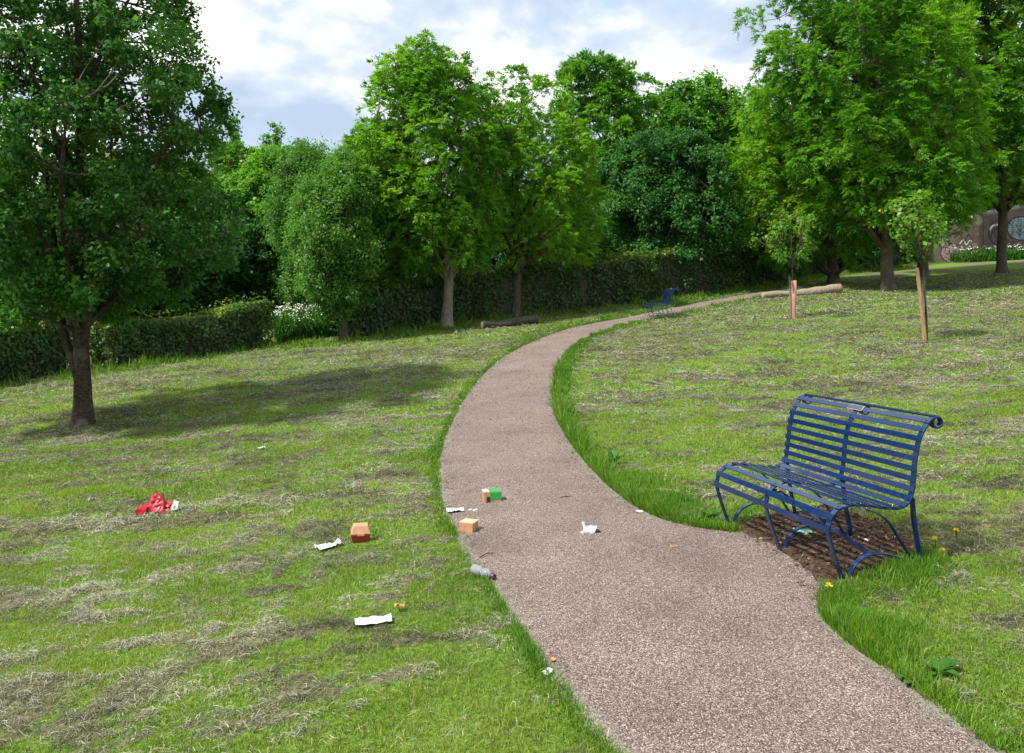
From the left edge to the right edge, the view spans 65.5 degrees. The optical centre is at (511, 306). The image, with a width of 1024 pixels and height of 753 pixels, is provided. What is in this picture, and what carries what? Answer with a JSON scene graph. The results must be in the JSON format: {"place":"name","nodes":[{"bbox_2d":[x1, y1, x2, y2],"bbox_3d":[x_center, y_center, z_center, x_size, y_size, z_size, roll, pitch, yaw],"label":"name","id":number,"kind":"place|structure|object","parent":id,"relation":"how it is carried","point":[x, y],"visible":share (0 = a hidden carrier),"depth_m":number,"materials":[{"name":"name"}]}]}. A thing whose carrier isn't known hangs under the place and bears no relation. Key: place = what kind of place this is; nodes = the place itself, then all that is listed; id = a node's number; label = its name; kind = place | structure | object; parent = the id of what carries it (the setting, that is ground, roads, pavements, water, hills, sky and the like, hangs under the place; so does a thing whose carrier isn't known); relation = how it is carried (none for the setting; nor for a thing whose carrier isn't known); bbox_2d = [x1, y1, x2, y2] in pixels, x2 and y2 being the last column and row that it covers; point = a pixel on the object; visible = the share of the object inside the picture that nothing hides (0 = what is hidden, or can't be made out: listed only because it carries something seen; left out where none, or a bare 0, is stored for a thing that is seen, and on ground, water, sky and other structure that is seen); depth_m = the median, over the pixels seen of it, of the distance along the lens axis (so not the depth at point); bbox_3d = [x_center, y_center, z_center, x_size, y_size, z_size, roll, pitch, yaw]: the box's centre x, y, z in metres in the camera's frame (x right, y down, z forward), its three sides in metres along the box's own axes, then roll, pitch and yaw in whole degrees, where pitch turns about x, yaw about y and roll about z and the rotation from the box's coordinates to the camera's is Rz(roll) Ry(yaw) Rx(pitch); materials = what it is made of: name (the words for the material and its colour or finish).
{"place":"outdoors","nodes":[
{"label":"outdoors","id":0,"kind":"place"},
{"bbox_2d":[0,0,1021,297],"label":"sky","id":1,"kind":"structure","parent":0,"point":[301,65],"materials":[{"name":"white"}]},
{"bbox_2d":[0,259,1023,752],"bbox_3d":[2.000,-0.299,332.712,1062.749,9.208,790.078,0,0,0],"label":"lawn","id":2,"kind":"structure","parent":0,"point":[952,269],"depth_m":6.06,"materials":[{"name":"plant"}]},
{"bbox_2d":[0,315,72,382],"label":"hedge","id":3,"kind":"object","parent":2,"relation":"on","point":[43,353],"visible":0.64,"depth_m":17.20,"materials":[{"name":"green plant"}]},
{"bbox_2d":[6,206,71,333],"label":"hawthorn tree","id":4,"kind":"object","parent":2,"relation":"on","point":[46,258],"depth_m":23.00,"materials":[{"name":"green plant"}]},
{"bbox_2d":[54,153,128,198],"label":"maple tree","id":5,"kind":"object","parent":2,"relation":"on","point":[100,170],"depth_m":43.05,"materials":[{"name":"green plant"}]},
{"bbox_2d":[45,207,149,366],"bbox_3d":[-9.734,-0.562,18.872,2.149,4.284,2.368,0,0,0],"label":"slim tree","id":6,"kind":"object","parent":2,"relation":"on","point":[144,244],"visible":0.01,"depth_m":19.05,"materials":[{"name":"green plant"}]},
{"bbox_2d":[0,0,251,427],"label":"cherry tree","id":7,"kind":"object","parent":2,"relation":"on","point":[73,283],"visible":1,"depth_m":10.91,"materials":[{"name":"green plant"}]},
{"bbox_2d":[135,491,178,515],"bbox_3d":[-2.964,1.640,6.665,0.326,0.186,0.142,0,0,-6],"label":"red plastic bag","id":8,"kind":"object","parent":2,"relation":"on","point":[161,504],"visible":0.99,"depth_m":6.65,"materials":[{"name":"plastic"}]},
{"bbox_2d":[109,228,207,327],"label":"hawthorn tree","id":9,"kind":"object","parent":2,"relation":"on","point":[140,308],"visible":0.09,"depth_m":24.75,"materials":[{"name":"green plant"}]},
{"bbox_2d":[89,292,277,367],"bbox_3d":[-8.092,0.553,19.949,4.434,1.901,1.669,0,0,-44],"label":"hedge","id":10,"kind":"object","parent":2,"relation":"on","point":[224,327],"visible":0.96,"depth_m":19.45,"materials":[{"name":"green plant"}]},
{"bbox_2d":[141,157,243,296],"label":"maple tree","id":11,"kind":"object","parent":2,"relation":"on","point":[204,202],"visible":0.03,"depth_m":31.05,"materials":[{"name":"green plant"}]},
{"bbox_2d":[155,220,247,317],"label":"hawthorn tree","id":12,"kind":"object","parent":2,"relation":"on","point":[212,289],"visible":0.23,"depth_m":26.49,"materials":[{"name":"green plant"}]},
{"bbox_2d":[203,139,257,199],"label":"tall ash tree","id":13,"kind":"object","parent":2,"relation":"on","point":[229,156],"visible":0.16,"depth_m":48.35,"materials":[{"name":"green plant"}]},
{"bbox_2d":[220,115,242,170],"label":"poplar tree","id":14,"kind":"object","parent":2,"relation":"on","point":[234,137],"visible":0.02,"depth_m":99.81,"materials":[{"name":"green plant"}]},
{"bbox_2d":[220,150,268,320],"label":"willow tree","id":15,"kind":"object","parent":2,"relation":"on","point":[246,194],"depth_m":30.94,"materials":[{"name":"green plant"}]},
{"bbox_2d":[215,219,292,318],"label":"hawthorn tree","id":16,"kind":"object","parent":2,"relation":"on","point":[254,284],"visible":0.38,"depth_m":27.96,"materials":[{"name":"green plant"}]},
{"bbox_2d":[258,132,272,149],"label":"poplar tree","id":17,"kind":"object","parent":2,"relation":"on","point":[266,142],"visible":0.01,"depth_m":96.72,"materials":[{"name":"green plant"}]},
{"bbox_2d":[267,121,285,147],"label":"poplar tree","id":18,"kind":"object","parent":2,"relation":"on","point":[275,138],"visible":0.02,"depth_m":94.61,"materials":[{"name":"green plant"}]},
{"bbox_2d":[219,137,335,313],"bbox_3d":[-8.627,-2.653,29.967,4.643,6.828,5.037,0,0,-23],"label":"maple tree","id":19,"kind":"object","parent":2,"relation":"on","point":[251,177],"visible":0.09,"depth_m":28.58,"materials":[{"name":"green plant"}]},
{"bbox_2d":[256,136,333,307],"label":"willow tree","id":20,"kind":"object","parent":2,"relation":"on","point":[301,158],"visible":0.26,"depth_m":25.92,"materials":[{"name":"green plant"}]},
{"bbox_2d":[293,137,305,147],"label":"poplar tree","id":21,"kind":"object","parent":2,"relation":"on","point":[300,140],"depth_m":98.89,"materials":[{"name":"green plant"}]},
{"bbox_2d":[270,302,338,341],"bbox_3d":[-6.116,0.394,24.509,2.625,1.268,5.736,0,0,-16],"label":"wildflower patch","id":22,"kind":"object","parent":2,"relation":"on","point":[297,323],"visible":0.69,"depth_m":22.50,"materials":[{"name":"green plant"}]},
{"bbox_2d":[314,538,340,549],"bbox_3d":[-1.246,1.615,5.406,0.171,0.039,0.101,0,0,-38],"label":"paper napkin","id":23,"kind":"object","parent":2,"relation":"on","point":[325,545],"visible":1,"depth_m":5.40,"materials":[{"name":"white paper"}]},
{"bbox_2d":[276,134,390,340],"bbox_3d":[-4.867,-1.739,21.543,3.231,5.666,3.395,0,0,0],"label":"willow tree","id":24,"kind":"object","parent":2,"relation":"on","point":[324,243],"visible":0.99,"depth_m":20.96,"materials":[{"name":"green plant"}]},
{"bbox_2d":[351,522,370,542],"bbox_3d":[-1.052,1.571,5.534,0.133,0.112,0.131,0,0,-12],"label":"burger box","id":25,"kind":"object","parent":2,"relation":"on","point":[360,532],"visible":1,"depth_m":5.49,"materials":[{"name":"brown cardboard"}]},
{"bbox_2d":[355,613,391,624],"bbox_3d":[-0.708,1.601,4.069,0.186,0.018,0.086,0,0,-13],"label":"paper napkin","id":26,"kind":"object","parent":2,"relation":"on","point":[371,620],"visible":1,"depth_m":4.07,"materials":[{"name":"white paper"}]},
{"bbox_2d":[328,134,428,292],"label":"ash tree","id":27,"kind":"object","parent":2,"relation":"on","point":[388,273],"visible":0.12,"depth_m":22.96,"materials":[{"name":"green plant"}]},
{"bbox_2d":[328,26,517,327],"bbox_3d":[-2.604,-3.528,23.530,5.733,8.629,5.034,0,0,0],"label":"ash tree","id":28,"kind":"object","parent":2,"relation":"on","point":[426,82],"visible":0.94,"depth_m":22.47,"materials":[{"name":"green plant"}]},
{"bbox_2d":[406,229,476,275],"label":"hawthorn tree","id":29,"kind":"object","parent":2,"relation":"on","point":[435,266],"depth_m":32.22,"materials":[{"name":"green plant"}]},
{"bbox_2d":[441,124,535,225],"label":"tall ash tree","id":30,"kind":"object","parent":2,"relation":"on","point":[490,170],"depth_m":45.27,"materials":[{"name":"green plant"}]},
{"bbox_2d":[473,210,542,270],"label":"hawthorn tree","id":31,"kind":"object","parent":2,"relation":"on","point":[496,260],"visible":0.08,"depth_m":34.74,"materials":[{"name":"green plant"}]},
{"bbox_2d":[481,315,538,328],"bbox_3d":[-0.059,0.437,22.820,1.711,0.397,0.280,0,0,-21],"label":"log","id":32,"kind":"object","parent":2,"relation":"on","point":[516,321],"visible":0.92,"depth_m":22.73,"materials":[{"name":"brown wood"}]},
{"bbox_2d":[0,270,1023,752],"bbox_3d":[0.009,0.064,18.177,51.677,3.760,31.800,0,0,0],"label":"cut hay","id":33,"kind":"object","parent":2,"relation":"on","point":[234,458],"visible":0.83,"depth_m":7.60},
{"bbox_2d":[462,62,615,316],"bbox_3d":[0.858,-3.550,25.510,5.064,8.124,4.408,0,0,0],"label":"ash tree","id":34,"kind":"object","parent":2,"relation":"on","point":[524,253],"visible":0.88,"depth_m":24.63,"materials":[{"name":"green plant"}]},
{"bbox_2d":[521,171,569,257],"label":"maple tree","id":35,"kind":"object","parent":2,"relation":"on","point":[545,193],"visible":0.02,"depth_m":39.01,"materials":[{"name":"green plant"}]},
{"bbox_2d":[542,667,552,674],"bbox_3d":[0.152,1.565,3.418,0.050,0.013,0.032,0,0,-40],"label":"paper scrap","id":36,"kind":"object","parent":2,"relation":"on","point":[550,669],"visible":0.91,"depth_m":3.42,"materials":[{"name":"white paper"}]},
{"bbox_2d":[536,193,613,261],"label":"ash tree","id":37,"kind":"object","parent":2,"relation":"on","point":[601,245],"visible":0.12,"depth_m":28.56,"materials":[{"name":"green plant"}]},
{"bbox_2d":[326,235,826,337],"bbox_3d":[6.244,-1.470,31.207,28.487,4.803,3.602,0,0,-42],"label":"hedge","id":38,"kind":"object","parent":2,"relation":"on","point":[626,277],"visible":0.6,"depth_m":26.40,"materials":[{"name":"green plant"}]},
{"bbox_2d":[571,218,626,260],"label":"hawthorn tree","id":39,"kind":"object","parent":2,"relation":"on","point":[610,239],"visible":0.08,"depth_m":34.76,"materials":[{"name":"green plant"}]},
{"bbox_2d":[545,47,670,249],"bbox_3d":[4.436,-6.049,36.960,6.080,11.058,5.953,0,0,0],"label":"tall ash tree","id":40,"kind":"object","parent":2,"relation":"on","point":[600,110],"visible":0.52,"depth_m":35.62,"materials":[{"name":"green plant"}]},
{"bbox_2d":[604,449,622,462],"bbox_3d":[0.933,1.406,7.400,0.207,0.149,0.198,0,0,0],"label":"dock plant","id":41,"kind":"object","parent":2,"relation":"on","point":[615,453],"visible":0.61,"depth_m":7.43,"materials":[{"name":"green plant"}]},
{"bbox_2d":[643,288,678,317],"bbox_3d":[4.210,-0.088,22.587,0.782,0.868,1.195,0,0,-2],"label":"park bench","id":42,"kind":"object","parent":2,"relation":"on","point":[651,304],"visible":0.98,"depth_m":22.56,"materials":[{"name":"blue paint"}]},
{"bbox_2d":[595,122,751,264],"bbox_3d":[6.251,-3.829,31.664,5.949,7.107,6.078,0,0,0],"label":"sycamore tree","id":43,"kind":"object","parent":2,"relation":"on","point":[667,191],"visible":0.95,"depth_m":30.03,"materials":[{"name":"green plant"}]},
{"bbox_2d":[644,65,757,186],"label":"sycamore tree","id":44,"kind":"object","parent":2,"relation":"on","point":[686,105],"visible":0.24,"depth_m":40.44,"materials":[{"name":"green plant"}]},
{"bbox_2d":[700,509,717,516],"bbox_3d":[1.383,1.460,5.581,0.155,0.057,0.149,0,0,0],"label":"dock plant","id":45,"kind":"object","parent":2,"relation":"on","point":[713,511],"visible":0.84,"depth_m":5.59,"materials":[{"name":"green plant"}]},
{"bbox_2d":[723,184,804,239],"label":"hawthorn tree","id":46,"kind":"object","parent":2,"relation":"on","point":[746,210],"visible":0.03,"depth_m":36.72,"materials":[{"name":"green plant"}]},
{"bbox_2d":[729,111,812,229],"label":"maple tree","id":47,"kind":"object","parent":2,"relation":"on","point":[761,161],"depth_m":45.17,"materials":[{"name":"green plant"}]},
{"bbox_2d":[747,201,819,279],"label":"sapling","id":48,"kind":"object","parent":2,"relation":"on","point":[780,224],"visible":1,"depth_m":20.05,"materials":[{"name":"green plant"}]},
{"bbox_2d":[788,276,791,317],"bbox_3d":[7.113,-0.132,20.350,0.106,1.268,0.060,0,0,0],"label":"stake","id":49,"kind":"object","parent":2,"relation":"on","point":[790,298],"visible":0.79,"depth_m":20.33,"materials":[{"name":"grey wood"}]},
{"bbox_2d":[791,280,796,318],"bbox_3d":[7.130,-0.169,20.136,0.132,0.976,0.132,0,0,0],"label":"tree guard","id":50,"kind":"object","parent":2,"relation":"on","point":[793,286],"visible":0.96,"depth_m":20.09,"materials":[{"name":"brown wood"}]},
{"bbox_2d":[713,71,879,283],"bbox_3d":[11.408,-5.238,32.019,7.274,9.014,7.136,0,0,0],"label":"ash tree","id":51,"kind":"object","parent":2,"relation":"on","point":[768,149],"visible":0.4,"depth_m":31.23,"materials":[{"name":"green plant"}]},
{"bbox_2d":[761,284,842,297],"bbox_3d":[10.028,-0.542,27.580,2.804,0.512,0.325,0,0,-3],"label":"log","id":52,"kind":"object","parent":2,"relation":"on","point":[833,288],"visible":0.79,"depth_m":27.47,"materials":[{"name":"brown wood"}]},
{"bbox_2d":[809,190,894,270],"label":"hawthorn tree","id":53,"kind":"object","parent":2,"relation":"on","point":[875,252],"visible":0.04,"depth_m":39.77,"materials":[{"name":"green plant"}]},
{"bbox_2d":[730,0,1003,290],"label":"ash tree","id":54,"kind":"object","parent":2,"relation":"on","point":[884,171],"visible":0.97,"depth_m":26.04,"materials":[{"name":"green plant"}]},
{"bbox_2d":[837,238,930,271],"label":"hedge","id":55,"kind":"object","parent":2,"relation":"on","point":[898,255],"visible":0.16,"depth_m":44.08,"materials":[{"name":"green plant"}]},
{"bbox_2d":[896,666,930,686],"bbox_3d":[1.588,1.474,3.154,0.125,0.037,0.125,0,0,24],"label":"dock plant","id":56,"kind":"object","parent":2,"relation":"on","point":[905,680],"visible":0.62,"depth_m":3.15,"materials":[{"name":"green plant"}]},
{"bbox_2d":[878,188,952,340],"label":"sapling","id":57,"kind":"object","parent":2,"relation":"on","point":[909,222],"visible":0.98,"depth_m":14.69,"materials":[{"name":"green plant"}]},
{"bbox_2d":[915,268,926,341],"bbox_3d":[7.564,0.071,14.703,0.245,1.577,0.080,0,0,0],"label":"stake","id":58,"kind":"object","parent":2,"relation":"on","point":[922,312],"visible":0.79,"depth_m":14.67,"materials":[{"name":"beige wood"}]},
{"bbox_2d":[922,284,924,309],"bbox_3d":[7.851,0.194,15.176,0.079,1.260,0.056,0,0,0],"label":"stake","id":59,"kind":"object","parent":2,"relation":"on","point":[923,294],"visible":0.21,"depth_m":15.15,"materials":[{"name":"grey wood"}]},
{"bbox_2d":[842,0,1023,277],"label":"ash tree","id":60,"kind":"object","parent":2,"relation":"on","point":[999,104],"visible":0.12,"depth_m":31.48,"materials":[{"name":"green plant"}]},
{"bbox_2d":[919,657,959,674],"bbox_3d":[1.727,1.457,3.218,0.169,0.054,0.140,0,0,0],"label":"dock plant","id":61,"kind":"object","parent":2,"relation":"on","point":[943,663],"visible":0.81,"depth_m":3.23,"materials":[{"name":"green plant"}]},
{"bbox_2d":[928,216,972,262],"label":"brick wall","id":62,"kind":"structure","parent":2,"relation":"on","point":[943,253],"depth_m":45.98,"materials":[{"name":"pink paint"}]},
{"bbox_2d":[920,0,1023,272],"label":"ash tree","id":63,"kind":"object","parent":2,"relation":"on","point":[1006,196],"visible":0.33,"depth_m":32.21,"materials":[{"name":"green plant"}]},
{"bbox_2d":[948,243,1023,262],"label":"wildflower patch","id":64,"kind":"object","parent":2,"relation":"on","point":[1016,252],"visible":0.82,"depth_m":44.48,"materials":[{"name":"green plant"}]},
{"bbox_2d":[963,158,1023,215],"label":"hawthorn tree","id":65,"kind":"object","parent":2,"relation":"on","point":[1020,189],"visible":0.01,"depth_m":53.64,"materials":[{"name":"green plant"}]},
{"bbox_2d":[972,60,1022,259],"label":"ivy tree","id":66,"kind":"object","parent":2,"relation":"on","point":[978,235],"depth_m":45.24,"materials":[{"name":"green plant"}]},
{"bbox_2d":[983,204,1023,250],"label":"brick wall","id":67,"kind":"structure","parent":2,"relation":"on","point":[1015,226],"depth_m":46.29,"materials":[{"name":"blue paint"}]},
{"bbox_2d":[436,281,1005,752],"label":"path","id":68,"kind":"structure","parent":0,"point":[630,635],"depth_m":4.01,"materials":[{"name":"grey gravel"}]},
{"bbox_2d":[446,507,463,511],"bbox_3d":[-0.439,1.572,6.162,0.136,0.024,0.086,0,0,-8],"label":"paper napkin","id":69,"kind":"object","parent":68,"relation":"on","point":[455,509],"visible":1,"depth_m":6.17,"materials":[{"name":"white paper"}]},
{"bbox_2d":[460,518,477,532],"bbox_3d":[-0.301,1.555,5.635,0.110,0.076,0.102,0,0,22],"label":"carton","id":70,"kind":"object","parent":68,"relation":"on","point":[467,525],"visible":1,"depth_m":5.60,"materials":[{"name":"brown cardboard"}]},
{"bbox_2d":[470,564,495,579],"bbox_3d":[-0.166,1.567,4.686,0.067,0.067,0.191,0,0,-43],"label":"plastic bottle","id":71,"kind":"object","parent":68,"relation":"on","point":[483,570],"visible":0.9,"depth_m":4.66,"materials":[{"name":"white plastic"}]},
{"bbox_2d":[482,488,501,502],"bbox_3d":[-0.163,1.522,6.384,0.150,0.099,0.104,0,0,-10],"label":"carton","id":72,"kind":"object","parent":68,"relation":"on","point":[491,495],"visible":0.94,"depth_m":6.34,"materials":[{"name":"cardboard"}]},
{"bbox_2d":[579,522,600,532],"bbox_3d":[0.526,1.506,5.387,0.147,0.088,0.071,0,0,8],"label":"wrapper","id":73,"kind":"object","parent":68,"relation":"on","point":[590,528],"visible":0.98,"depth_m":5.37,"materials":[{"name":"paper"}]},
{"bbox_2d":[440,324,987,751],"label":"path debris","id":74,"kind":"object","parent":68,"relation":"on","point":[578,479],"visible":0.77,"depth_m":7.72,"materials":[{"name":"gravel"}]},
{"bbox_2d":[723,504,940,588],"bbox_3d":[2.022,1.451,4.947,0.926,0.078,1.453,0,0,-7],"label":"soil","id":75,"kind":"structure","parent":0,"point":[808,565],"depth_m":4.82,"materials":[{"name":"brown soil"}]},
{"bbox_2d":[793,528,811,532],"bbox_3d":[1.859,1.433,5.092,0.115,0.014,0.076,0,0,18],"label":"packet","id":76,"kind":"object","parent":75,"relation":"on","point":[805,531],"visible":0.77,"depth_m":5.08},
{"bbox_2d":[714,393,942,578],"bbox_3d":[1.887,1.061,4.901,0.782,0.868,1.195,-3,1,-15],"label":"park bench","id":77,"kind":"object","parent":75,"relation":"on","point":[863,409],"visible":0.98,"depth_m":4.79,"materials":[{"name":"blue paint"}]}
]}

